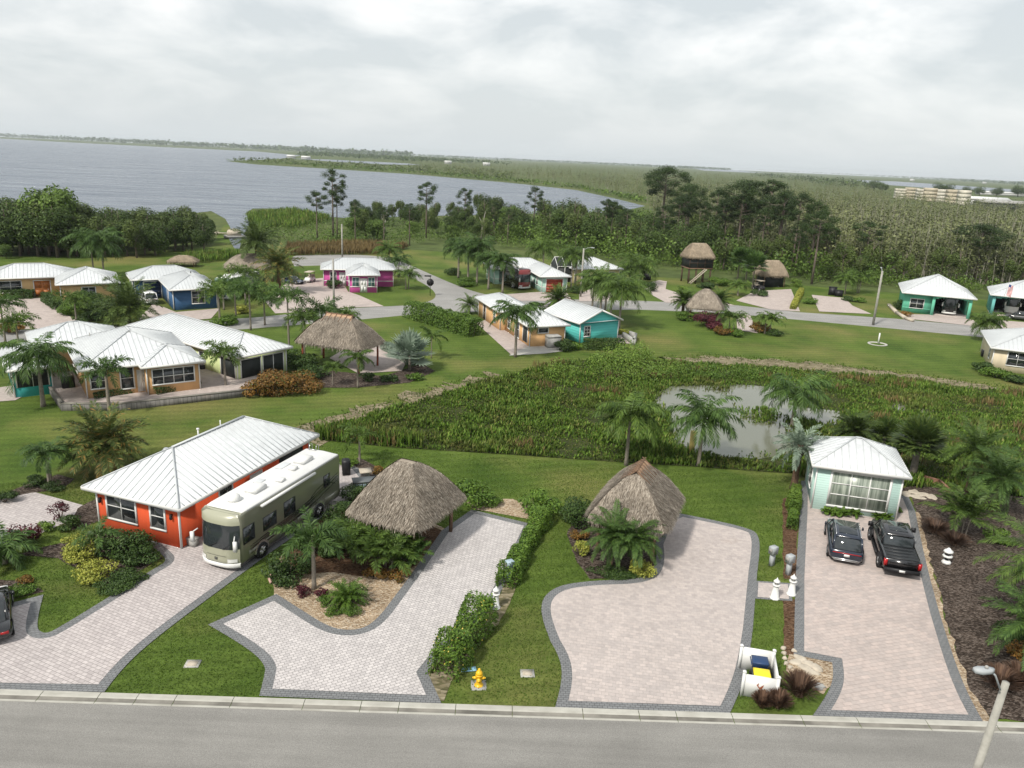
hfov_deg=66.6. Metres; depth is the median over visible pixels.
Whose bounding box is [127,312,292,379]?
lime house
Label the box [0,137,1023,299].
ground
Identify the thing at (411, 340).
palm tree
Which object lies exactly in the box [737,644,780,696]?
bin enclosure
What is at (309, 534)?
palm tree
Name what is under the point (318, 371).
shrub
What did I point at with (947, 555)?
stone lantern
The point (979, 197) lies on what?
industrial shed
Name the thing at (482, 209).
broadleaf tree
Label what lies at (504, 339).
paver pad
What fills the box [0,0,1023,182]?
sky
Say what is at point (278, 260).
palm tree
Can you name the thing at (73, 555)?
shrub
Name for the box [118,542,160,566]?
shrub
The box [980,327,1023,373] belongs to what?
cream house
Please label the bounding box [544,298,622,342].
turquoise house
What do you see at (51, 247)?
broadleaf tree
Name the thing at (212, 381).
house terrace
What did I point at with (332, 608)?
shrub
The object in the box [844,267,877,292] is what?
palm tree
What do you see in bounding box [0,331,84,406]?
palm tree
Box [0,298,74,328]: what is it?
paver pad
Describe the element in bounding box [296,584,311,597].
shrub
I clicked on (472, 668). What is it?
stepping board
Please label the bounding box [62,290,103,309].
shrub
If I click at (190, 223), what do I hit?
broadleaf tree
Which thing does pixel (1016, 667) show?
grass tuft
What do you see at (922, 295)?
green carport house
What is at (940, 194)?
lumber stack
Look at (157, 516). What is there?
window
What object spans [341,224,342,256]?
street lamp
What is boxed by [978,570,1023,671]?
palm tree
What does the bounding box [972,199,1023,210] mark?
industrial shed
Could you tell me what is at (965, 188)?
broadleaf tree
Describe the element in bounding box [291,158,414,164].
channel
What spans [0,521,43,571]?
palm tree
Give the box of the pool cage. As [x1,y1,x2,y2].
[550,257,571,281]
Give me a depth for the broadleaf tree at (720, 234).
190.27 m
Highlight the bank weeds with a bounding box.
[296,353,1023,446]
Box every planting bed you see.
[0,579,44,597]
[13,474,74,494]
[21,533,161,584]
[71,499,97,529]
[282,512,441,578]
[291,364,433,387]
[354,458,380,475]
[428,515,542,700]
[567,514,655,578]
[781,497,797,578]
[782,599,794,654]
[901,486,951,503]
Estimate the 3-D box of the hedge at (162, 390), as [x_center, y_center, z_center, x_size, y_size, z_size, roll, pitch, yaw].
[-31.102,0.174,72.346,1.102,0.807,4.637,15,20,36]
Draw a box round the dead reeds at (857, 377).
[509,357,1023,473]
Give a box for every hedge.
[0,288,35,298]
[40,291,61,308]
[92,388,132,398]
[153,386,175,394]
[380,341,418,365]
[402,300,483,336]
[425,590,498,682]
[494,505,552,589]
[582,337,625,350]
[785,483,802,509]
[786,499,799,530]
[790,287,803,309]
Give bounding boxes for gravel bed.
[271,524,443,629]
[465,499,529,518]
[786,654,832,693]
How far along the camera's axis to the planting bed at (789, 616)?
40.20 m
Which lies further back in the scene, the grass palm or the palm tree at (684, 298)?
the palm tree at (684, 298)
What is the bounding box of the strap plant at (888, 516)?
[882,513,894,519]
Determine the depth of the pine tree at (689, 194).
220.25 m
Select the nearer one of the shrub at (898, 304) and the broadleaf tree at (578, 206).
the shrub at (898, 304)
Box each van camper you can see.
[938,298,959,313]
[1002,298,1021,312]
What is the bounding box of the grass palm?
[323,577,371,613]
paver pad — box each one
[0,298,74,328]
[140,304,217,320]
[266,278,381,312]
[330,344,406,372]
[477,320,527,353]
[507,292,571,300]
[579,288,610,300]
[647,280,735,305]
[736,289,799,310]
[737,314,757,332]
[812,295,870,313]
[907,314,974,325]
[989,321,1023,328]
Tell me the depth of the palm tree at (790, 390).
69.25 m
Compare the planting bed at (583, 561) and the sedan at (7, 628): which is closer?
the sedan at (7, 628)
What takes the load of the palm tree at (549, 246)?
on the lawn at (458, 357)
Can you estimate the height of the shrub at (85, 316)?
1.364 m
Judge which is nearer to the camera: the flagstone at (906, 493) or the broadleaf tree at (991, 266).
the flagstone at (906, 493)
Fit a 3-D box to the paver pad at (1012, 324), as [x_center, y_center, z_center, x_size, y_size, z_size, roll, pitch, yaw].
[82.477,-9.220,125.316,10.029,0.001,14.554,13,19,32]
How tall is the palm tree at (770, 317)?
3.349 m
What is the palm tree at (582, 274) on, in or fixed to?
on the lawn at (458, 357)
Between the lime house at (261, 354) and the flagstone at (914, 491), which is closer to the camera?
the flagstone at (914, 491)
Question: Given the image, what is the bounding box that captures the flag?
[1004,284,1012,296]
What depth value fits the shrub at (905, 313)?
129.62 m
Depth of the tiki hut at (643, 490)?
45.69 m
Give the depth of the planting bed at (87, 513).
48.69 m
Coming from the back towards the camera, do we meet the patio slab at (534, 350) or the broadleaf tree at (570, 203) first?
the broadleaf tree at (570, 203)
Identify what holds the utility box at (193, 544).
on the driveway border at (33, 630)
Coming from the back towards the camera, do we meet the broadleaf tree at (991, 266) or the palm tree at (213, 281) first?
the broadleaf tree at (991, 266)
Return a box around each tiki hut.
[166,255,200,266]
[224,253,272,281]
[294,311,385,373]
[345,458,466,539]
[583,457,685,564]
[685,289,724,318]
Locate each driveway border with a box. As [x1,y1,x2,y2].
[0,463,360,691]
[208,510,526,702]
[541,513,759,712]
[794,481,982,720]
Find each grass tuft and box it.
[750,688,773,708]
[766,687,794,708]
[780,668,822,698]
[915,516,954,533]
[936,530,972,546]
[977,661,1023,692]
[999,659,1023,686]
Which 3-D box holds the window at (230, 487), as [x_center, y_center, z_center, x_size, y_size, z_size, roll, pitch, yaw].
[-17.597,6.701,47.972,0.110,1.320,1.320,8,17,19]
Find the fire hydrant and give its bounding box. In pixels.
[472,668,485,687]
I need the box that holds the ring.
[867,341,887,345]
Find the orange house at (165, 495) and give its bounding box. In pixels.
[80,415,319,548]
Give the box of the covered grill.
[341,458,350,475]
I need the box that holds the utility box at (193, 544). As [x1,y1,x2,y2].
[185,536,199,547]
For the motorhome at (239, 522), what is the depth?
44.69 m
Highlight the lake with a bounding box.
[0,139,642,248]
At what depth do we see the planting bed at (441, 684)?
36.01 m
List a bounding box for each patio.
[0,386,19,400]
[0,492,81,535]
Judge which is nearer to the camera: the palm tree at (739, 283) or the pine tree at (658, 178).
the palm tree at (739, 283)
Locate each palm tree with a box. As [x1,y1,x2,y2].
[0,293,28,342]
[0,308,41,338]
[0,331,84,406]
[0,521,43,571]
[15,436,74,481]
[47,288,96,320]
[51,399,152,483]
[59,228,117,267]
[68,226,124,268]
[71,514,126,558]
[75,353,133,411]
[90,277,162,326]
[101,272,129,287]
[196,279,236,324]
[198,339,246,384]
[205,275,237,309]
[210,272,254,315]
[223,262,260,304]
[224,277,270,329]
[227,217,281,274]
[242,288,282,324]
[250,240,305,291]
[261,280,309,344]
[269,505,352,589]
[281,306,320,353]
[290,295,342,355]
[323,360,342,384]
[333,305,361,320]
[336,422,382,465]
[339,349,375,387]
[372,239,403,262]
[381,253,411,275]
[381,327,434,369]
[392,266,423,289]
[419,326,447,358]
[442,236,474,277]
[451,240,484,276]
[456,292,477,313]
[458,232,496,285]
[471,250,506,288]
[485,251,522,292]
[487,298,543,357]
[525,236,564,262]
[540,282,575,306]
[557,248,589,286]
[558,244,593,285]
[574,271,599,305]
[579,498,647,567]
[581,263,619,308]
[585,270,633,313]
[588,266,621,310]
[590,388,670,465]
[594,273,652,328]
[604,509,664,568]
[617,252,660,281]
[617,260,646,282]
[663,389,745,465]
[669,287,693,311]
[711,285,734,315]
[715,309,750,334]
[727,278,751,295]
[729,246,746,278]
[733,247,754,279]
[739,250,768,288]
[749,310,787,333]
[759,370,836,429]
[771,417,829,488]
[826,408,882,441]
[831,270,863,294]
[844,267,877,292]
[866,413,903,447]
[888,413,950,476]
[918,480,1008,540]
[936,414,1023,492]
[958,442,1023,518]
[965,309,1011,336]
[972,497,1023,619]
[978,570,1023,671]
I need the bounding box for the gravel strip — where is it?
[916,512,989,720]
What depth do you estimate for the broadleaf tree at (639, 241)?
185.22 m
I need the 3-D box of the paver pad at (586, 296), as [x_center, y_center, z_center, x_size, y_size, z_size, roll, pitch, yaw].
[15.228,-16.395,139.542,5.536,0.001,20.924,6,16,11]
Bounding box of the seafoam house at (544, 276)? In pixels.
[483,257,571,292]
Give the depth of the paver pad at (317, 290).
123.66 m
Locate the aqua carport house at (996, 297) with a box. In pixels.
[986,280,1023,315]
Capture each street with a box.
[0,255,985,341]
[0,701,1023,767]
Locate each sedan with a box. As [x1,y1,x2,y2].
[0,585,14,638]
[281,276,304,284]
[1004,311,1023,319]
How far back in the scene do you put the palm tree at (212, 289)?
99.37 m
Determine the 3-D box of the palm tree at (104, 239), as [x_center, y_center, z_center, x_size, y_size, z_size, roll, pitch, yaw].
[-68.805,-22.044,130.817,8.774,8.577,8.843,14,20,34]
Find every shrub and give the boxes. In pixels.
[0,321,26,332]
[0,339,26,345]
[0,490,19,501]
[6,523,43,545]
[8,582,36,596]
[15,574,33,584]
[22,474,46,487]
[37,520,55,531]
[40,479,65,491]
[45,500,69,520]
[53,299,64,307]
[56,303,79,315]
[57,514,81,531]
[60,532,85,551]
[61,537,102,563]
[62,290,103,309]
[70,557,118,584]
[71,311,103,321]
[87,298,115,314]
[92,573,139,595]
[93,528,157,562]
[109,567,149,583]
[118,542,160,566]
[209,314,238,325]
[233,305,248,313]
[240,378,276,396]
[244,369,299,396]
[260,549,315,588]
[280,369,325,394]
[286,349,319,369]
[296,535,345,557]
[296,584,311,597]
[297,363,330,377]
[313,587,327,595]
[314,518,349,548]
[316,594,329,607]
[319,500,351,521]
[324,516,390,563]
[324,604,341,616]
[325,279,341,287]
[339,457,359,466]
[339,482,365,501]
[342,604,362,615]
[351,525,425,574]
[358,372,374,381]
[361,566,388,579]
[372,465,382,474]
[379,374,397,382]
[386,532,433,569]
[386,567,411,582]
[405,372,424,380]
[444,267,460,275]
[454,478,495,509]
[457,277,477,286]
[474,596,493,608]
[486,497,503,507]
[517,488,562,516]
[533,302,546,309]
[553,338,575,351]
[558,496,591,528]
[568,286,583,293]
[568,529,589,539]
[570,342,582,349]
[572,540,589,555]
[586,564,643,580]
[618,328,628,334]
[629,557,657,577]
[645,282,658,290]
[674,311,694,320]
[691,311,720,325]
[696,282,715,287]
[706,321,722,328]
[708,276,731,285]
[713,325,732,334]
[728,328,744,336]
[749,321,771,332]
[750,289,768,295]
[766,328,783,335]
[791,278,803,286]
[802,297,818,303]
[841,295,857,301]
[853,297,866,302]
[893,299,902,308]
[900,310,913,316]
[920,446,957,463]
[971,361,993,372]
[978,366,1015,378]
[982,528,1015,545]
[993,620,1023,642]
[1001,374,1023,382]
[1005,639,1023,660]
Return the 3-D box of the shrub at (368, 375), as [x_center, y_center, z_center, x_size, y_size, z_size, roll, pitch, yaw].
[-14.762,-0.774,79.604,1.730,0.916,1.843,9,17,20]
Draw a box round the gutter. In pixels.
[0,695,1023,731]
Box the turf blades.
[0,446,793,712]
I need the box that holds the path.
[758,582,788,598]
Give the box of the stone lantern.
[941,548,953,564]
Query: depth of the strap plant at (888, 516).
52.56 m
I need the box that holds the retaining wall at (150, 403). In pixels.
[48,386,276,410]
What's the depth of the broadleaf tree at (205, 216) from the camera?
188.56 m
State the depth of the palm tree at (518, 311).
89.58 m
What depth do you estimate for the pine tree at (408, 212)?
195.06 m
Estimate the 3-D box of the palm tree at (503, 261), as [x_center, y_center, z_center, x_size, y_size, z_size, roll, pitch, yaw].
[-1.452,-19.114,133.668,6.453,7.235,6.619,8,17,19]
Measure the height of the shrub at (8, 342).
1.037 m
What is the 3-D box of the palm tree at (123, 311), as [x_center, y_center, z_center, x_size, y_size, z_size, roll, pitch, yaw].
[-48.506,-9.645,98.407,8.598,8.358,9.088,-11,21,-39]
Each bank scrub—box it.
[545,336,701,382]
[664,359,856,386]
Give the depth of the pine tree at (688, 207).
207.40 m
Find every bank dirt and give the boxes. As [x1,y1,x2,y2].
[295,371,509,445]
[660,355,1015,389]
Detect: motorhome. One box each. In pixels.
[190,443,339,567]
[215,271,258,298]
[490,264,533,288]
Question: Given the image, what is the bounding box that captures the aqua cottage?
[805,436,911,520]
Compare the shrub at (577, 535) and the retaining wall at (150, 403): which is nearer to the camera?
the shrub at (577, 535)
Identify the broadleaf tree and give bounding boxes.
[0,195,18,205]
[0,199,22,250]
[0,202,23,253]
[0,209,34,255]
[0,216,19,255]
[0,244,12,258]
[1,203,23,251]
[8,205,57,256]
[15,183,78,253]
[23,190,54,251]
[24,201,58,255]
[32,204,78,257]
[45,212,87,257]
[62,212,87,255]
[71,200,94,250]
[72,214,88,255]
[79,203,116,221]
[87,216,116,257]
[101,205,122,218]
[102,209,134,251]
[106,218,121,253]
[113,223,141,255]
[120,217,144,257]
[123,206,149,248]
[135,211,159,250]
[137,221,160,254]
[139,222,166,255]
[148,212,168,225]
[152,219,171,251]
[152,233,168,254]
[159,206,187,247]
[160,218,186,250]
[168,217,195,250]
[174,209,197,246]
[177,205,197,242]
[179,216,197,250]
[190,223,215,249]
[192,213,208,242]
[198,211,208,222]
[204,218,217,239]
[344,216,361,234]
[350,201,360,211]
[356,208,370,235]
[360,206,377,220]
[365,219,387,240]
[372,201,381,210]
[372,227,382,236]
[375,206,389,220]
[388,203,396,220]
[395,199,404,219]
[398,206,408,224]
[406,222,420,234]
[407,204,421,221]
[413,203,424,222]
[422,207,436,232]
[429,202,440,213]
[430,217,439,229]
[443,213,462,232]
[445,201,454,212]
[446,225,460,238]
[450,205,463,220]
[458,211,475,232]
[465,205,473,216]
[466,216,481,237]
[472,193,482,204]
[473,193,491,211]
[476,201,487,219]
[480,217,491,238]
[483,205,499,234]
[491,196,504,218]
[498,216,508,239]
[500,205,520,217]
[505,207,518,236]
[516,208,536,236]
[536,199,551,223]
[541,212,555,237]
[547,197,574,225]
[548,208,574,243]
[553,206,570,225]
[559,198,580,209]
[567,209,586,246]
[568,203,582,215]
[579,208,607,251]
[581,202,587,215]
[588,211,608,248]
[602,207,627,230]
[611,220,625,244]
[611,231,623,253]
[612,206,631,228]
[629,219,649,239]
[632,211,652,222]
[634,221,664,253]
[635,232,655,259]
[639,210,665,232]
[659,215,688,256]
[668,233,681,262]
[670,222,701,265]
[689,211,705,226]
[690,214,723,244]
[696,224,717,247]
[714,238,727,269]
[716,230,724,239]
[717,238,733,269]
[719,223,734,238]
[736,237,749,265]
[743,228,758,241]
[743,239,756,272]
[756,239,773,260]
[772,233,793,260]
[787,239,802,270]
[824,252,834,276]
[832,242,856,281]
[854,259,867,271]
[856,254,875,279]
[862,243,882,268]
[867,180,880,190]
[878,182,888,189]
[881,248,899,279]
[895,253,915,281]
[908,262,921,279]
[929,245,954,276]
[932,182,948,188]
[943,183,955,189]
[952,251,968,280]
[961,186,973,191]
[973,186,985,195]
[980,268,993,287]
[983,262,996,283]
[990,187,1004,195]
[995,260,1007,281]
[1005,258,1023,281]
[1011,184,1023,196]
[1017,255,1023,279]
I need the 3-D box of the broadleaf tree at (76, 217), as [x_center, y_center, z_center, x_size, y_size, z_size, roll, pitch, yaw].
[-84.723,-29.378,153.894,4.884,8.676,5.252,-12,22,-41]
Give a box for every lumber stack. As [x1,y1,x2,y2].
[893,188,906,197]
[905,187,918,199]
[914,189,923,200]
[922,188,937,201]
[936,189,945,201]
[944,189,957,204]
[955,190,971,205]
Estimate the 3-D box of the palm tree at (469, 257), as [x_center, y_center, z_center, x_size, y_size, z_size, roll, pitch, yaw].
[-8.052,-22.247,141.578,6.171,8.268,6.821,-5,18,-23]
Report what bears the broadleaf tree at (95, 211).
on the ground at (436, 244)
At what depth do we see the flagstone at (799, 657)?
37.42 m
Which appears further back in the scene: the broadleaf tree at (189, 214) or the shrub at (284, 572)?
the broadleaf tree at (189, 214)
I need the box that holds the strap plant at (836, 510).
[829,506,842,516]
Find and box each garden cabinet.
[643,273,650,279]
[828,286,837,295]
[834,290,843,296]
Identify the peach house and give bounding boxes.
[25,320,205,397]
[474,292,570,346]
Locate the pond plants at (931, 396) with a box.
[312,355,1023,495]
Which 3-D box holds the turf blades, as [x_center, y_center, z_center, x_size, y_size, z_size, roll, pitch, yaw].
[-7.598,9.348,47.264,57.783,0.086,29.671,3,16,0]
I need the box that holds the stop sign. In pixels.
[425,275,433,287]
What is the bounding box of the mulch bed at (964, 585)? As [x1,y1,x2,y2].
[912,489,1023,721]
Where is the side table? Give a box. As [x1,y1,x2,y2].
[359,467,371,476]
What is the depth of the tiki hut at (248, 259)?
133.81 m
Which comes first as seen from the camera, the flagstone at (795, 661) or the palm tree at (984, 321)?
the flagstone at (795, 661)
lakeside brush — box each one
[244,208,1023,291]
[479,206,907,280]
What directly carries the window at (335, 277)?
in the pink house at (363, 274)
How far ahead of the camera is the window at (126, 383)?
70.34 m
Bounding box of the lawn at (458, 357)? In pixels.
[0,225,1023,731]
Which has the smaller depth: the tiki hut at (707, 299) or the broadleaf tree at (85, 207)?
the tiki hut at (707, 299)
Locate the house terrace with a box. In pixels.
[52,369,260,401]
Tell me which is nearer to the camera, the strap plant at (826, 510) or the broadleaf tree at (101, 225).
the strap plant at (826, 510)
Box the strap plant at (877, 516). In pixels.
[871,511,885,519]
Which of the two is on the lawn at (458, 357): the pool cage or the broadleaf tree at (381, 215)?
the pool cage
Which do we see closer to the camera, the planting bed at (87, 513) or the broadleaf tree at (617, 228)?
the planting bed at (87, 513)
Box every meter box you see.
[183,660,201,667]
[520,669,534,677]
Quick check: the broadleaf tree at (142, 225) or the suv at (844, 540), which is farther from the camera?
the broadleaf tree at (142, 225)
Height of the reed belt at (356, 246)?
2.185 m
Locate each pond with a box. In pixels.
[654,384,842,458]
[892,402,904,410]
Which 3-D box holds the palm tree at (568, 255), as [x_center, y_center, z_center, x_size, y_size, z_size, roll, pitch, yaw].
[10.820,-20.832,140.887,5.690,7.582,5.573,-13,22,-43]
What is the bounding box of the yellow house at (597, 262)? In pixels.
[569,257,623,282]
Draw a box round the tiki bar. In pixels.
[752,260,789,286]
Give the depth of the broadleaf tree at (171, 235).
166.72 m
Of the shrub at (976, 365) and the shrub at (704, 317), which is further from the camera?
the shrub at (704, 317)
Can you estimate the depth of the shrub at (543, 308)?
120.51 m
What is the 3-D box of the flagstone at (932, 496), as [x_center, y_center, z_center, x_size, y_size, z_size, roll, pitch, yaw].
[30.801,8.259,57.071,1.158,0.077,0.778,-13,23,-43]
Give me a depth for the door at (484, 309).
111.51 m
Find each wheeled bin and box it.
[749,655,768,674]
[751,667,770,677]
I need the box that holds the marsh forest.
[410,160,1023,277]
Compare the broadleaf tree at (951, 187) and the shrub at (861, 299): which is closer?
the shrub at (861, 299)
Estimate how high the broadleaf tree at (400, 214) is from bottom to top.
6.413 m
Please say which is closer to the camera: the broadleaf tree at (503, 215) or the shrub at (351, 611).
the shrub at (351, 611)
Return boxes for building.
[301,156,310,159]
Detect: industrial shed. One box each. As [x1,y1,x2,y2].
[970,196,1011,203]
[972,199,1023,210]
[975,191,1023,196]
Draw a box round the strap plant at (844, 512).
[838,506,851,516]
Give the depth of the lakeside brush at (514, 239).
196.48 m
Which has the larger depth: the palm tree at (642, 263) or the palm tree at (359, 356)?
the palm tree at (642, 263)
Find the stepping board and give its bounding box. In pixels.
[462,666,476,671]
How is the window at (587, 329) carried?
in the turquoise house at (586, 321)
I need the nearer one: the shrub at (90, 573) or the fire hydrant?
the fire hydrant
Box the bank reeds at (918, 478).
[792,455,926,487]
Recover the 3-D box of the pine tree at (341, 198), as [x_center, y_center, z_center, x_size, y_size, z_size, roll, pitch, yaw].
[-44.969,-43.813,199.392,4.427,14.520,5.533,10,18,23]
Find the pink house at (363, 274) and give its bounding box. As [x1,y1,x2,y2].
[320,257,395,292]
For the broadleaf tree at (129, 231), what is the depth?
153.97 m
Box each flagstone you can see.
[789,659,801,664]
[793,654,806,660]
[797,664,811,669]
[801,660,813,665]
[804,668,820,675]
[810,663,822,672]
[902,491,910,496]
[908,489,917,494]
[910,494,925,498]
[918,492,928,496]
[926,494,937,499]
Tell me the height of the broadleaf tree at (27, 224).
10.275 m
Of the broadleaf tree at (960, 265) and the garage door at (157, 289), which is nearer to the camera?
the garage door at (157, 289)
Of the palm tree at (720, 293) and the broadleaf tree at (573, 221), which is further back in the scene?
the broadleaf tree at (573, 221)
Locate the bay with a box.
[857,180,1010,191]
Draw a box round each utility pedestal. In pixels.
[504,559,514,581]
[768,545,778,566]
[785,553,795,574]
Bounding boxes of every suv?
[138,290,157,303]
[824,518,863,562]
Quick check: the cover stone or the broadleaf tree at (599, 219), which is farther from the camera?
the broadleaf tree at (599, 219)
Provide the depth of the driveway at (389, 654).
37.88 m
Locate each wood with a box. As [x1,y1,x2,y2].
[0,133,412,155]
[298,151,511,164]
[411,154,730,169]
[716,167,1023,184]
[750,172,885,191]
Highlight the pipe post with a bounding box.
[688,430,696,452]
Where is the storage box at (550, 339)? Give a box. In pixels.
[545,334,561,347]
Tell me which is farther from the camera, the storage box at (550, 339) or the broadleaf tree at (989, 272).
the broadleaf tree at (989, 272)
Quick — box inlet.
[699,168,761,172]
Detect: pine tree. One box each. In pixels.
[304,190,328,237]
[319,167,347,235]
[327,184,347,240]
[345,200,364,239]
[375,206,390,238]
[400,203,417,245]
[417,181,437,237]
[445,212,457,235]
[455,188,472,231]
[487,201,500,234]
[490,216,498,229]
[502,207,516,242]
[518,216,530,242]
[524,185,544,237]
[594,198,617,223]
[604,200,623,235]
[615,208,642,251]
[641,165,692,216]
[654,203,676,255]
[664,196,697,229]
[671,183,709,229]
[671,194,698,227]
[677,193,695,225]
[693,202,717,220]
[702,189,730,215]
[711,201,736,226]
[714,200,741,226]
[715,179,775,238]
[722,194,759,242]
[742,179,798,240]
[742,203,767,223]
[750,207,779,240]
[757,191,803,238]
[767,199,797,236]
[784,192,818,272]
[785,220,812,276]
[800,199,833,272]
[800,208,842,283]
[815,222,843,269]
[820,228,841,272]
[851,220,887,246]
[950,223,1016,282]
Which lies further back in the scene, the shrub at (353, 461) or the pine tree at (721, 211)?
the pine tree at (721, 211)
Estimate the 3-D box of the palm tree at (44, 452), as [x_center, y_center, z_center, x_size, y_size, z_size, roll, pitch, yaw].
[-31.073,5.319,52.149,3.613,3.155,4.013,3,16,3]
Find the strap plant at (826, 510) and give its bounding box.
[820,506,835,515]
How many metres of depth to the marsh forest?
233.37 m
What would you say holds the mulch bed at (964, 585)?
on the lawn at (458, 357)
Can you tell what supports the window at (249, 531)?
in the motorhome at (239, 522)
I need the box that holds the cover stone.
[814,682,825,690]
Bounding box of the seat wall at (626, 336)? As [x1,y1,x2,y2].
[622,331,636,345]
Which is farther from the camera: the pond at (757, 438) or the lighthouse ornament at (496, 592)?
the pond at (757, 438)
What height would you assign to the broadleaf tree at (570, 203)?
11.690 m
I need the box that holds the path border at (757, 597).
[755,581,791,600]
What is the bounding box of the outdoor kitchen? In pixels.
[352,476,374,486]
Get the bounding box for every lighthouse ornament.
[490,586,499,609]
[770,577,780,600]
[786,574,796,596]
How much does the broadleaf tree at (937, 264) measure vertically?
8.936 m
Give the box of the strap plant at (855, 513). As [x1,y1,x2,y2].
[847,508,863,518]
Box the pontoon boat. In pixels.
[224,229,244,237]
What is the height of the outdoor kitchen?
1.020 m
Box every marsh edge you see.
[228,159,646,202]
[233,157,514,179]
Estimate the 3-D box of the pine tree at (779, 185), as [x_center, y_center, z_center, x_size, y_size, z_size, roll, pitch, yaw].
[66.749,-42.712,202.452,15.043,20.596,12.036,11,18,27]
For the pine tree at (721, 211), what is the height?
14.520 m
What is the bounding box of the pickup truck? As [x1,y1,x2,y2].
[867,519,921,575]
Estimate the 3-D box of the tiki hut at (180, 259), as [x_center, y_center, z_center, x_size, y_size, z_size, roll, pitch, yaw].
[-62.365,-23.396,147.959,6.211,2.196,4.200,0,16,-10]
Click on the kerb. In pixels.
(486, 707)
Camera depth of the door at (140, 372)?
70.99 m
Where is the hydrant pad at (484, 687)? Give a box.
[471,680,486,689]
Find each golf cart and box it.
[304,270,315,282]
[753,279,764,290]
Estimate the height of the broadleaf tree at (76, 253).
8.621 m
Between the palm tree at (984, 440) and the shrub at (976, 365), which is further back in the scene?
the shrub at (976, 365)
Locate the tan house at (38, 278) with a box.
[0,262,120,301]
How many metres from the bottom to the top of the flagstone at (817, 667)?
0.110 m
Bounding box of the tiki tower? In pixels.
[680,243,715,283]
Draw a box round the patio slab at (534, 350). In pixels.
[511,346,562,354]
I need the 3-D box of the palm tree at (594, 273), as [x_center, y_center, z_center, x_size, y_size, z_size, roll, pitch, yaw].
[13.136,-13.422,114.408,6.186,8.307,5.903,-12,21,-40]
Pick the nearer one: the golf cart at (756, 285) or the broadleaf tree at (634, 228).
the golf cart at (756, 285)
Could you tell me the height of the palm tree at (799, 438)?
5.182 m
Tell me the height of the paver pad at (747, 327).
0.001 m
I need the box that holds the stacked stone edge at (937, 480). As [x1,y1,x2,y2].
[924,475,949,492]
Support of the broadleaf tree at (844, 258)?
on the ground at (436, 244)
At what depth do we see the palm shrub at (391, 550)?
43.05 m
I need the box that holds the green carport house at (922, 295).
[898,274,977,318]
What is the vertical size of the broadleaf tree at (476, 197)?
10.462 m
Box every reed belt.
[181,248,239,264]
[246,206,331,229]
[285,237,408,255]
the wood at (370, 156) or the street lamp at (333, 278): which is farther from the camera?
the wood at (370, 156)
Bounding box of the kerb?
[0,689,1023,733]
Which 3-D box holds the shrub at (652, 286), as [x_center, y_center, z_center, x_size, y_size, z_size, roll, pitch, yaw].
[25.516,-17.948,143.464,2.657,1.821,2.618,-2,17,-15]
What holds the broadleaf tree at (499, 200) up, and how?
on the ground at (436, 244)
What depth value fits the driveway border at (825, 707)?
38.33 m
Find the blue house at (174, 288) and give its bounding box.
[125,265,217,309]
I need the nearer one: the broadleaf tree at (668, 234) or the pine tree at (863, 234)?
the pine tree at (863, 234)
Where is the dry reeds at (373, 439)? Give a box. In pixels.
[327,423,399,445]
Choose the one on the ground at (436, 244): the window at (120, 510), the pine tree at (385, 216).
the pine tree at (385, 216)
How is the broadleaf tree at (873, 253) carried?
on the ground at (436, 244)
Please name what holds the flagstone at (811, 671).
on the gravel bed at (825, 677)
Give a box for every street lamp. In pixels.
[332,258,334,303]
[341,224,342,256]
[579,247,594,296]
[872,267,882,324]
[972,665,1009,767]
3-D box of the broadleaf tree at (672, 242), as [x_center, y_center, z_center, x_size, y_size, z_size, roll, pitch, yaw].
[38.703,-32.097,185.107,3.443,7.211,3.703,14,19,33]
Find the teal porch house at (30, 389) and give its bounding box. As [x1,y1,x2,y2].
[0,342,53,397]
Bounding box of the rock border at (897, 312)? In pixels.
[887,303,914,321]
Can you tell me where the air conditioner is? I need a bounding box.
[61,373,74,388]
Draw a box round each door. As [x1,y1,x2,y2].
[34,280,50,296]
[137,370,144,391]
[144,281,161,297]
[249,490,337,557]
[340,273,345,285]
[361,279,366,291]
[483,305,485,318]
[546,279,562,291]
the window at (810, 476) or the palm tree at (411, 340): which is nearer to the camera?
the window at (810, 476)
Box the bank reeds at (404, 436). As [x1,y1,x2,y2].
[317,419,424,447]
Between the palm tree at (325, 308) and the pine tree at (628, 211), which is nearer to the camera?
the palm tree at (325, 308)
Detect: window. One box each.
[0,280,22,293]
[81,286,96,295]
[89,373,104,389]
[105,496,137,525]
[119,367,135,389]
[148,506,166,531]
[151,365,195,385]
[191,290,205,303]
[198,350,204,364]
[218,484,233,496]
[243,522,254,545]
[263,510,276,531]
[284,496,295,517]
[323,472,329,487]
[330,272,336,279]
[352,277,359,286]
[368,277,374,286]
[514,322,519,338]
[538,327,548,333]
[583,325,590,336]
[808,466,813,488]
[826,470,893,513]
[909,298,924,308]
[1005,351,1023,367]
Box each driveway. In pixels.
[0,464,358,683]
[224,514,523,694]
[551,517,751,705]
[804,496,967,713]
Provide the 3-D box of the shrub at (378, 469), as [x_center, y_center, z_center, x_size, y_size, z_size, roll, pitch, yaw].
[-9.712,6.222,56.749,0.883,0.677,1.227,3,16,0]
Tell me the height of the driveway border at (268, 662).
0.001 m
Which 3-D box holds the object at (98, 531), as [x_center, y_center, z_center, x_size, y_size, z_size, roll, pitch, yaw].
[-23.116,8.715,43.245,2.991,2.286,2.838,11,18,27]

